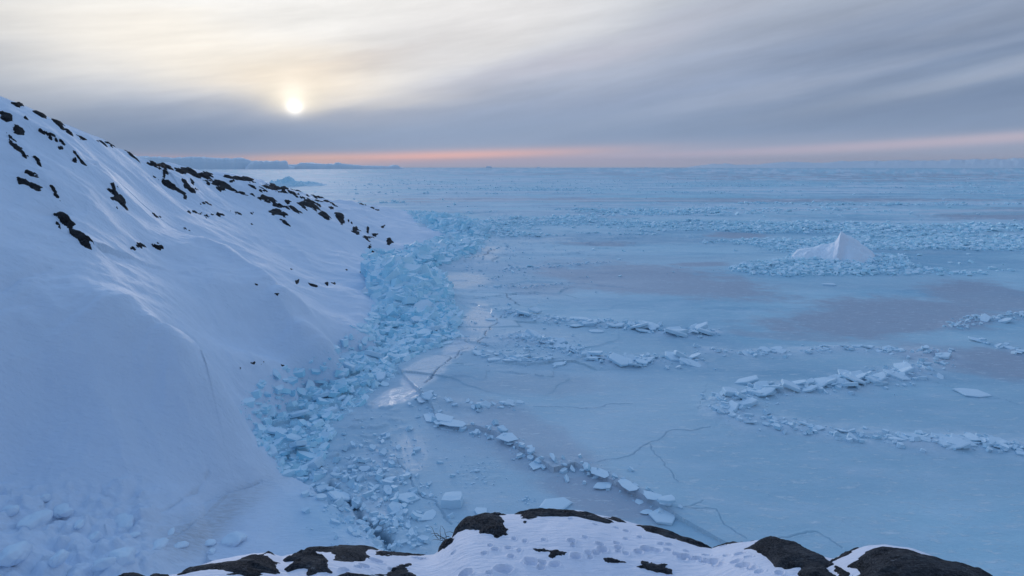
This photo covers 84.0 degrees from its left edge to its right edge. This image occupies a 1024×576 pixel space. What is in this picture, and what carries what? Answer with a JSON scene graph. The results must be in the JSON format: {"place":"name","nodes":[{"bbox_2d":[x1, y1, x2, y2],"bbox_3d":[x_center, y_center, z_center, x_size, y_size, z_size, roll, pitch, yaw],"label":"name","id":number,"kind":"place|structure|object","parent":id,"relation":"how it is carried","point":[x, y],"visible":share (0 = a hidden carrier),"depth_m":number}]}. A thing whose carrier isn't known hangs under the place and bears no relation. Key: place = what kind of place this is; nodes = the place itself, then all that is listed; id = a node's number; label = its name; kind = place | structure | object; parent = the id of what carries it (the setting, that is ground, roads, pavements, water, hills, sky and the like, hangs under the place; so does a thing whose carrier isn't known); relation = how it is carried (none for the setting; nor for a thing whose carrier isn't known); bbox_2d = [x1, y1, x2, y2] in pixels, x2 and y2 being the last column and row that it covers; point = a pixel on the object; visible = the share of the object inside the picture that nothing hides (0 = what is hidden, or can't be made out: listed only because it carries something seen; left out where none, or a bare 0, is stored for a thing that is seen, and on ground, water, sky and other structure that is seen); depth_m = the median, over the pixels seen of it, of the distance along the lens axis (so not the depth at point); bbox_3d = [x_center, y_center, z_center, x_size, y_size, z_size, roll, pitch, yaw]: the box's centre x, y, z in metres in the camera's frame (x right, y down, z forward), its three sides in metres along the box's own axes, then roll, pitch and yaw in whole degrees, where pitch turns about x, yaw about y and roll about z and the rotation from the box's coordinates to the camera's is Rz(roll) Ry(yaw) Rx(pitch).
{"place":"outdoors","nodes":[
{"label":"outdoors","id":0,"kind":"place"},
{"bbox_2d":[0,96,445,575],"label":"snow hill","id":1,"kind":"structure","parent":0,"point":[126,381],"depth_m":45.55},
{"bbox_2d":[0,111,12,121],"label":"rock outcrop","id":2,"kind":"object","parent":1,"relation":"on","point":[6,117],"visible":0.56,"depth_m":64.55},
{"bbox_2d":[1,505,19,516],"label":"ice boulder","id":3,"kind":"object","parent":1,"relation":"on","point":[11,510],"visible":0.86,"depth_m":35.28},
{"bbox_2d":[0,541,32,566],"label":"ice boulder","id":4,"kind":"object","parent":1,"relation":"on","point":[14,554],"visible":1,"depth_m":31.15},
{"bbox_2d":[8,138,26,158],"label":"rock outcrop","id":5,"kind":"object","parent":1,"relation":"on","point":[16,147],"visible":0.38,"depth_m":60.85},
{"bbox_2d":[13,124,24,134],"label":"rock outcrop","id":6,"kind":"object","parent":1,"relation":"on","point":[18,129],"visible":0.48,"depth_m":64.20},
{"bbox_2d":[16,177,42,190],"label":"rock outcrop","id":7,"kind":"object","parent":1,"relation":"on","point":[34,186],"visible":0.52,"depth_m":57.63},
{"bbox_2d":[15,510,52,529],"bbox_3d":[-29.545,14.484,35.310,1.327,1.016,1.942,-8,12,11],"label":"ice boulder","id":8,"kind":"object","parent":1,"relation":"on","point":[37,519],"visible":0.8,"depth_m":35.01},
{"bbox_2d":[40,494,50,502],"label":"ice boulder","id":9,"kind":"object","parent":1,"relation":"on","point":[45,498],"visible":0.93,"depth_m":37.27},
{"bbox_2d":[48,549,69,567],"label":"ice boulder","id":10,"kind":"object","parent":1,"relation":"on","point":[58,558],"visible":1,"depth_m":31.33},
{"bbox_2d":[53,503,73,517],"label":"ice boulder","id":11,"kind":"object","parent":1,"relation":"on","point":[62,510],"visible":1,"depth_m":36.74},
{"bbox_2d":[51,118,86,139],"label":"rock outcrop","id":12,"kind":"object","parent":1,"relation":"on","point":[60,124],"visible":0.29,"depth_m":78.50},
{"bbox_2d":[53,211,93,249],"bbox_3d":[-42.685,-4.852,55.388,10.396,6.166,4.088,11,16,42],"label":"rock outcrop","id":13,"kind":"object","parent":1,"relation":"on","point":[80,236],"visible":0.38,"depth_m":54.58},
{"bbox_2d":[73,519,84,529],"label":"ice boulder","id":14,"kind":"object","parent":1,"relation":"on","point":[78,524],"visible":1,"depth_m":35.44},
{"bbox_2d":[88,531,102,542],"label":"ice boulder","id":15,"kind":"object","parent":1,"relation":"on","point":[95,537],"visible":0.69,"depth_m":35.25},
{"bbox_2d":[90,556,116,570],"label":"ice boulder","id":16,"kind":"object","parent":1,"relation":"on","point":[100,564],"visible":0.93,"depth_m":31.47},
{"bbox_2d":[107,182,128,210],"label":"rock outcrop","id":17,"kind":"object","parent":1,"relation":"on","point":[119,198],"visible":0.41,"depth_m":70.56},
{"bbox_2d":[108,547,135,565],"bbox_3d":[-22.404,15.467,32.687,1.355,1.185,1.798,-12,3,-18],"label":"ice boulder","id":18,"kind":"object","parent":1,"relation":"on","point":[125,556],"visible":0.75,"depth_m":32.24},
{"bbox_2d":[115,513,133,530],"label":"ice boulder","id":19,"kind":"object","parent":1,"relation":"on","point":[125,520],"visible":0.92,"depth_m":36.96},
{"bbox_2d":[149,160,170,169],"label":"rock outcrop","id":20,"kind":"object","parent":1,"relation":"on","point":[159,165],"visible":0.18,"depth_m":108.20},
{"bbox_2d":[152,538,169,549],"bbox_3d":[-21.735,15.867,35.080,0.860,0.390,1.157,3,10,-14],"label":"ice lump","id":21,"kind":"object","parent":1,"relation":"on","point":[158,544],"visible":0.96,"depth_m":35.06},
{"bbox_2d":[158,179,185,194],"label":"rock outcrop","id":22,"kind":"object","parent":1,"relation":"on","point":[167,184],"visible":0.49,"depth_m":105.59},
{"bbox_2d":[174,541,188,548],"bbox_3d":[-20.805,16.185,35.802,0.857,0.335,0.578,0,16,-38],"label":"ice lump","id":23,"kind":"object","parent":1,"relation":"on","point":[181,544],"visible":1,"depth_m":35.73},
{"bbox_2d":[176,167,197,177],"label":"rock outcrop","id":24,"kind":"object","parent":1,"relation":"on","point":[191,171],"visible":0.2,"depth_m":133.91},
{"bbox_2d":[196,171,213,179],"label":"rock outcrop","id":25,"kind":"object","parent":1,"relation":"on","point":[203,173],"visible":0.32,"depth_m":139.48},
{"bbox_2d":[205,539,216,545],"bbox_3d":[-19.547,16.511,36.822,0.786,0.326,0.776,-4,2,-40],"label":"ice lump","id":26,"kind":"object","parent":1,"relation":"on","point":[211,542],"visible":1,"depth_m":36.70},
{"bbox_2d":[206,179,233,190],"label":"rock outcrop","id":27,"kind":"object","parent":1,"relation":"on","point":[216,182],"visible":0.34,"depth_m":141.32},
{"bbox_2d":[220,531,246,546],"bbox_3d":[-18.030,16.356,36.964,1.724,0.622,1.161,-13,17,12],"label":"ice lump","id":28,"kind":"object","parent":1,"relation":"on","point":[234,539],"visible":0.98,"depth_m":36.74},
{"bbox_2d":[223,175,255,182],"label":"rock outcrop","id":29,"kind":"object","parent":1,"relation":"on","point":[244,178],"visible":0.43,"depth_m":151.81},
{"bbox_2d":[259,194,281,207],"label":"rock outcrop","id":30,"kind":"object","parent":1,"relation":"on","point":[271,199],"visible":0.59,"depth_m":150.32},
{"bbox_2d":[261,183,281,190],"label":"rock outcrop","id":31,"kind":"object","parent":1,"relation":"on","point":[272,186],"visible":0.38,"depth_m":163.07},
{"bbox_2d":[269,208,287,216],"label":"rock outcrop","id":32,"kind":"object","parent":1,"relation":"on","point":[275,211],"visible":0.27,"depth_m":141.95},
{"bbox_2d":[296,200,319,211],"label":"rock outcrop","id":33,"kind":"object","parent":1,"relation":"on","point":[304,203],"visible":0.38,"depth_m":163.61},
{"bbox_2d":[334,212,344,224],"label":"rock outcrop","id":34,"kind":"object","parent":1,"relation":"on","point":[339,216],"visible":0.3,"depth_m":181.26},
{"bbox_2d":[0,0,1023,167],"label":"sky","id":35,"kind":"structure","parent":0,"point":[402,83]},
{"bbox_2d":[169,510,931,575],"bbox_3d":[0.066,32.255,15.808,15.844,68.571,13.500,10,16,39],"label":"snow ledge","id":36,"kind":"object","parent":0,"point":[587,545],"visible":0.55,"depth_m":5.70},
{"bbox_2d":[118,572,143,575],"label":"rock","id":37,"kind":"object","parent":36,"relation":"on","point":[131,574],"visible":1,"depth_m":5.04},
{"bbox_2d":[177,551,279,575],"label":"rock","id":38,"kind":"object","parent":36,"relation":"on","point":[253,565],"visible":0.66,"depth_m":5.00},
{"bbox_2d":[283,549,332,575],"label":"rock","id":39,"kind":"object","parent":36,"relation":"on","point":[314,562],"visible":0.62,"depth_m":5.20},
{"bbox_2d":[305,545,378,561],"bbox_3d":[-1.770,2.922,5.932,1.112,1.019,1.198,-4,13,-18],"label":"rock","id":40,"kind":"object","parent":36,"relation":"on","point":[348,553],"visible":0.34,"depth_m":5.75},
{"bbox_2d":[338,563,415,575],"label":"rock","id":41,"kind":"object","parent":36,"relation":"on","point":[400,570],"visible":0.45,"depth_m":5.61},
{"bbox_2d":[375,551,424,555],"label":"rock","id":42,"kind":"object","parent":36,"relation":"on","point":[386,553],"visible":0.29,"depth_m":6.22},
{"bbox_2d":[438,537,453,551],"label":"rock","id":43,"kind":"object","parent":36,"relation":"on","point":[445,543],"visible":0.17,"depth_m":6.30},
{"bbox_2d":[452,512,507,537],"bbox_3d":[-0.334,2.986,6.565,0.917,0.991,1.211,-1,12,-3],"label":"rock","id":44,"kind":"object","parent":36,"relation":"on","point":[489,523],"visible":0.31,"depth_m":6.32},
{"bbox_2d":[533,548,566,558],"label":"rock","id":45,"kind":"object","parent":36,"relation":"on","point":[554,553],"visible":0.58,"depth_m":5.70},
{"bbox_2d":[515,508,613,523],"bbox_3d":[0.603,2.851,6.751,1.545,0.582,0.786,1,12,6],"label":"rock","id":46,"kind":"object","parent":36,"relation":"on","point":[532,513],"visible":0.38,"depth_m":6.57},
{"bbox_2d":[603,557,625,562],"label":"rock","id":47,"kind":"object","parent":36,"relation":"on","point":[609,560],"visible":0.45,"depth_m":5.59},
{"bbox_2d":[637,561,672,573],"bbox_3d":[1.364,2.746,5.533,0.547,0.142,0.245,3,12,16],"label":"rock","id":48,"kind":"object","parent":36,"relation":"on","point":[656,568],"visible":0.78,"depth_m":5.50},
{"bbox_2d":[636,525,710,547],"bbox_3d":[1.803,2.933,6.459,1.093,0.598,0.685,4,13,17],"label":"rock","id":49,"kind":"object","parent":36,"relation":"on","point":[662,532],"visible":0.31,"depth_m":6.30},
{"bbox_2d":[745,536,835,575],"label":"rock","id":50,"kind":"object","parent":36,"relation":"on","point":[781,553],"visible":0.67,"depth_m":5.05},
{"bbox_2d":[834,565,849,575],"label":"rock","id":51,"kind":"object","parent":36,"relation":"on","point":[840,571],"visible":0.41,"depth_m":4.69},
{"bbox_2d":[831,547,858,561],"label":"rock","id":52,"kind":"object","parent":36,"relation":"on","point":[845,553],"visible":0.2,"depth_m":5.10},
{"bbox_2d":[847,546,992,575],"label":"rock","id":53,"kind":"object","parent":36,"relation":"on","point":[884,561],"visible":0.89,"depth_m":4.42},
{"bbox_2d":[196,168,1023,575],"bbox_3d":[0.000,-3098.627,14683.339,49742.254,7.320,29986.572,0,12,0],"label":"sea ice","id":54,"kind":"structure","parent":0,"point":[652,418],"depth_m":70.50},
{"bbox_2d":[138,156,256,168],"bbox_3d":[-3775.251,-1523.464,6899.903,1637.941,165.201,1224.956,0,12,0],"label":"tabular iceberg","id":55,"kind":"object","parent":54,"relation":"on","point":[213,163],"visible":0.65,"depth_m":6727.68},
{"bbox_2d":[245,160,294,168],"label":"tabular iceberg","id":56,"kind":"object","parent":54,"relation":"on","point":[276,164],"visible":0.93,"depth_m":6811.48},
{"bbox_2d":[269,176,325,185],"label":"ice mound","id":57,"kind":"object","parent":54,"relation":"on","point":[288,181],"visible":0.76,"depth_m":765.78},
{"bbox_2d":[327,489,350,501],"bbox_3d":[-13.376,16.145,44.352,2.440,0.344,1.930,9,-3,42],"label":"ice block","id":58,"kind":"object","parent":54,"relation":"on","point":[334,495],"depth_m":43.88},
{"bbox_2d":[289,162,402,168],"bbox_3d":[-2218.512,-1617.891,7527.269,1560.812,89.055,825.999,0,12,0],"label":"tabular iceberg","id":59,"kind":"object","parent":54,"relation":"on","point":[313,165],"visible":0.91,"depth_m":7324.94},
{"bbox_2d":[238,254,463,481],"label":"shore ice rubble","id":60,"kind":"object","parent":54,"relation":"on","point":[397,287],"visible":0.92,"depth_m":77.80},
{"bbox_2d":[268,444,277,456],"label":"ice block","id":61,"kind":"object","parent":60,"relation":"on","point":[273,449],"depth_m":48.09},
{"bbox_2d":[267,427,286,434],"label":"ice block","id":62,"kind":"object","parent":60,"relation":"on","point":[272,430],"depth_m":54.18},
{"bbox_2d":[289,440,306,448],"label":"ice block","id":63,"kind":"object","parent":60,"relation":"on","point":[296,444],"depth_m":50.66},
{"bbox_2d":[289,409,309,417],"bbox_3d":[-21.857,12.825,57.987,2.354,0.425,1.374,-13,5,23],"label":"ice block","id":64,"kind":"object","parent":60,"relation":"on","point":[298,413],"depth_m":57.49},
{"bbox_2d":[307,456,324,468],"bbox_3d":[-16.682,14.925,48.481,1.468,0.766,1.420,-32,7,2],"label":"ice block","id":65,"kind":"object","parent":60,"relation":"on","point":[317,462],"depth_m":47.98},
{"bbox_2d":[312,392,329,400],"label":"ice block","id":66,"kind":"object","parent":60,"relation":"on","point":[323,395],"depth_m":62.33},
{"bbox_2d":[342,361,355,370],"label":"ice block","id":67,"kind":"object","parent":60,"relation":"on","point":[350,367],"depth_m":69.31},
{"bbox_2d":[364,350,381,357],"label":"ice block","id":68,"kind":"object","parent":60,"relation":"on","point":[373,354],"depth_m":73.80},
{"bbox_2d":[376,372,385,381],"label":"ice block","id":69,"kind":"object","parent":60,"relation":"on","point":[380,376],"depth_m":68.12},
{"bbox_2d":[413,299,433,309],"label":"ice block","id":70,"kind":"object","parent":60,"relation":"on","point":[421,304],"depth_m":94.67},
{"bbox_2d":[387,501,402,512],"bbox_3d":[-8.734,16.458,42.483,1.121,0.528,1.177,24,19,22],"label":"ice block","id":71,"kind":"object","parent":54,"relation":"on","point":[392,505],"depth_m":42.38},
{"bbox_2d":[396,492,419,503],"bbox_3d":[-8.005,16.145,43.764,1.829,0.266,1.457,4,13,-13],"label":"ice plate","id":72,"kind":"object","parent":54,"relation":"on","point":[402,498],"visible":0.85,"depth_m":43.62},
{"bbox_2d":[421,391,432,400],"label":"ice plate","id":73,"kind":"object","parent":54,"relation":"on","point":[428,395],"visible":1,"depth_m":61.29},
{"bbox_2d":[361,210,494,271],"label":"shore ice rubble","id":74,"kind":"object","parent":54,"relation":"on","point":[465,243],"visible":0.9,"depth_m":171.17},
{"bbox_2d":[421,509,435,520],"bbox_3d":[-6.081,16.660,41.545,0.927,0.119,1.477,23,21,34],"label":"ice block","id":75,"kind":"object","parent":54,"relation":"on","point":[429,515],"depth_m":41.53},
{"bbox_2d":[423,413,434,421],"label":"ice plate","id":76,"kind":"object","parent":54,"relation":"on","point":[428,417],"visible":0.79,"depth_m":57.71},
{"bbox_2d":[435,413,453,421],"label":"ice plate","id":77,"kind":"object","parent":54,"relation":"on","point":[443,417],"visible":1,"depth_m":56.57},
{"bbox_2d":[441,491,462,508],"bbox_3d":[-4.505,16.052,43.124,1.589,0.764,1.279,-2,14,3],"label":"ice block","id":78,"kind":"object","parent":54,"relation":"on","point":[452,500],"depth_m":42.60},
{"bbox_2d":[439,419,465,426],"bbox_3d":[-5.826,13.173,55.585,2.909,0.084,1.428,3,14,18],"label":"ice plate","id":79,"kind":"object","parent":54,"relation":"on","point":[455,423],"visible":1,"depth_m":55.37},
{"bbox_2d":[474,507,486,514],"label":"ice plate","id":80,"kind":"object","parent":54,"relation":"on","point":[478,510],"visible":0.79,"depth_m":42.12},
{"bbox_2d":[496,433,517,441],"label":"ice plate","id":81,"kind":"object","parent":54,"relation":"on","point":[508,437],"visible":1,"depth_m":52.42},
{"bbox_2d":[526,329,541,337],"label":"ice plate","id":82,"kind":"object","parent":54,"relation":"on","point":[533,333],"visible":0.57,"depth_m":83.23},
{"bbox_2d":[529,461,540,469],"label":"ice plate","id":83,"kind":"object","parent":54,"relation":"on","point":[533,465],"visible":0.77,"depth_m":48.30},
{"bbox_2d":[539,497,572,508],"bbox_3d":[3.306,16.392,42.872,2.691,0.300,1.698,-1,14,-12],"label":"ice block","id":84,"kind":"object","parent":54,"relation":"on","point":[559,503],"depth_m":42.90},
{"bbox_2d":[590,467,608,477],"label":"ice plate","id":85,"kind":"object","parent":54,"relation":"on","point":[600,472],"visible":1,"depth_m":46.59},
{"bbox_2d":[593,482,611,488],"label":"ice plate","id":86,"kind":"object","parent":54,"relation":"on","point":[600,485],"visible":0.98,"depth_m":45.28},
{"bbox_2d":[609,352,628,366],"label":"ice plate","id":87,"kind":"object","parent":54,"relation":"on","point":[620,360],"visible":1,"depth_m":72.75},
{"bbox_2d":[618,479,639,490],"bbox_3d":[9.014,15.454,44.587,0.994,0.061,1.904,-10,14,-35],"label":"ice plate","id":88,"kind":"object","parent":54,"relation":"on","point":[627,484],"visible":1,"depth_m":44.48},
{"bbox_2d":[643,491,661,499],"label":"ice plate","id":89,"kind":"object","parent":54,"relation":"on","point":[649,495],"visible":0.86,"depth_m":43.17},
{"bbox_2d":[296,240,1023,553],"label":"ice crumbs","id":90,"kind":"object","parent":54,"relation":"on","point":[397,514],"visible":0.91,"depth_m":52.08},
{"bbox_2d":[648,508,675,525],"bbox_3d":[11.070,16.617,41.470,1.815,0.257,2.240,14,16,42],"label":"ice block","id":91,"kind":"object","parent":54,"relation":"on","point":[666,518],"depth_m":41.10},
{"bbox_2d":[657,495,674,503],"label":"ice block","id":92,"kind":"object","parent":54,"relation":"on","point":[667,499],"depth_m":41.87},
{"bbox_2d":[665,351,679,360],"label":"ice plate","id":93,"kind":"object","parent":54,"relation":"on","point":[671,356],"visible":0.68,"depth_m":75.03},
{"bbox_2d":[665,328,686,337],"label":"ice plate","id":94,"kind":"object","parent":54,"relation":"on","point":[675,332],"visible":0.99,"depth_m":85.17},
{"bbox_2d":[332,174,1023,276],"bbox_3d":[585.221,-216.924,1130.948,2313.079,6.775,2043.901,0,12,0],"label":"pack ice rubble","id":95,"kind":"object","parent":54,"relation":"on","point":[947,240],"visible":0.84,"depth_m":216.98},
{"bbox_2d":[679,357,700,367],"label":"ice plate","id":96,"kind":"object","parent":54,"relation":"on","point":[693,364],"visible":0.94,"depth_m":73.17},
{"bbox_2d":[694,322,707,330],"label":"ice plate","id":97,"kind":"object","parent":54,"relation":"on","point":[703,325],"visible":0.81,"depth_m":88.00},
{"bbox_2d":[722,387,737,396],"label":"ice plate","id":98,"kind":"object","parent":54,"relation":"on","point":[728,391],"visible":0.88,"depth_m":62.15},
{"bbox_2d":[728,400,738,412],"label":"ice plate","id":99,"kind":"object","parent":54,"relation":"on","point":[734,405],"visible":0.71,"depth_m":59.07},
{"bbox_2d":[735,375,758,384],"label":"ice plate","id":100,"kind":"object","parent":54,"relation":"on","point":[749,379],"visible":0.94,"depth_m":66.70},
{"bbox_2d":[742,397,758,406],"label":"ice plate","id":101,"kind":"object","parent":54,"relation":"on","point":[750,402],"visible":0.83,"depth_m":60.45},
{"bbox_2d":[753,381,768,389],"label":"ice plate","id":102,"kind":"object","parent":54,"relation":"on","point":[759,384],"visible":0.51,"depth_m":65.23},
{"bbox_2d":[756,387,775,396],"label":"ice plate","id":103,"kind":"object","parent":54,"relation":"on","point":[767,390],"visible":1,"depth_m":63.05},
{"bbox_2d":[781,379,800,391],"bbox_3d":[31.730,11.089,64.821,1.844,0.418,2.359,-8,30,-45],"label":"ice plate","id":104,"kind":"object","parent":54,"relation":"on","point":[790,385],"visible":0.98,"depth_m":64.41},
{"bbox_2d":[801,385,817,391],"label":"ice plate","id":105,"kind":"object","parent":54,"relation":"on","point":[810,388],"visible":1,"depth_m":64.25},
{"bbox_2d":[813,377,834,385],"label":"ice plate","id":106,"kind":"object","parent":54,"relation":"on","point":[817,380],"visible":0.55,"depth_m":66.49},
{"bbox_2d":[792,231,877,262],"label":"stranded iceberg","id":107,"kind":"object","parent":54,"relation":"on","point":[845,246],"visible":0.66,"depth_m":148.92},
{"bbox_2d":[846,375,865,383],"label":"ice plate","id":108,"kind":"object","parent":54,"relation":"on","point":[855,379],"visible":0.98,"depth_m":65.88},
{"bbox_2d":[864,375,888,384],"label":"ice plate","id":109,"kind":"object","parent":54,"relation":"on","point":[874,380],"visible":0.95,"depth_m":66.38},
{"bbox_2d":[872,372,885,380],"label":"ice plate","id":110,"kind":"object","parent":54,"relation":"on","point":[881,376],"visible":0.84,"depth_m":67.25},
{"bbox_2d":[882,369,910,380],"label":"ice plate","id":111,"kind":"object","parent":54,"relation":"on","point":[899,376],"visible":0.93,"depth_m":68.53},
{"bbox_2d":[893,362,911,368],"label":"ice plate","id":112,"kind":"object","parent":54,"relation":"on","point":[901,365],"visible":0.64,"depth_m":72.15},
{"bbox_2d":[898,366,914,374],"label":"ice plate","id":113,"kind":"object","parent":54,"relation":"on","point":[907,370],"visible":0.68,"depth_m":69.61},
{"bbox_2d":[904,433,931,442],"bbox_3d":[37.566,13.860,52.657,2.222,0.265,1.076,9,19,18],"label":"ice plate","id":114,"kind":"object","parent":54,"relation":"on","point":[908,435],"visible":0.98,"depth_m":52.63},
{"bbox_2d":[938,437,970,448],"bbox_3d":[40.043,14.105,51.750,2.659,0.240,1.856,-8,20,22],"label":"ice plate","id":115,"kind":"object","parent":54,"relation":"on","point":[960,443],"visible":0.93,"depth_m":51.47},
{"bbox_2d":[951,433,977,446],"bbox_3d":[41.299,14.075,52.154,1.572,0.307,2.194,-17,29,-33],"label":"ice plate","id":116,"kind":"object","parent":54,"relation":"on","point":[967,440],"visible":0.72,"depth_m":52.21},
{"bbox_2d":[952,388,991,397],"bbox_3d":[51.982,11.836,64.142,3.206,0.248,2.437,2,14,0],"label":"ice plate","id":117,"kind":"object","parent":54,"relation":"on","point":[967,392],"visible":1,"depth_m":63.95},
{"bbox_2d":[686,158,1023,167],"bbox_3d":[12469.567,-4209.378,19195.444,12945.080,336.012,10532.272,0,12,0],"label":"coast mountains","id":118,"kind":"structure","parent":0,"point":[994,163],"depth_m":18154.52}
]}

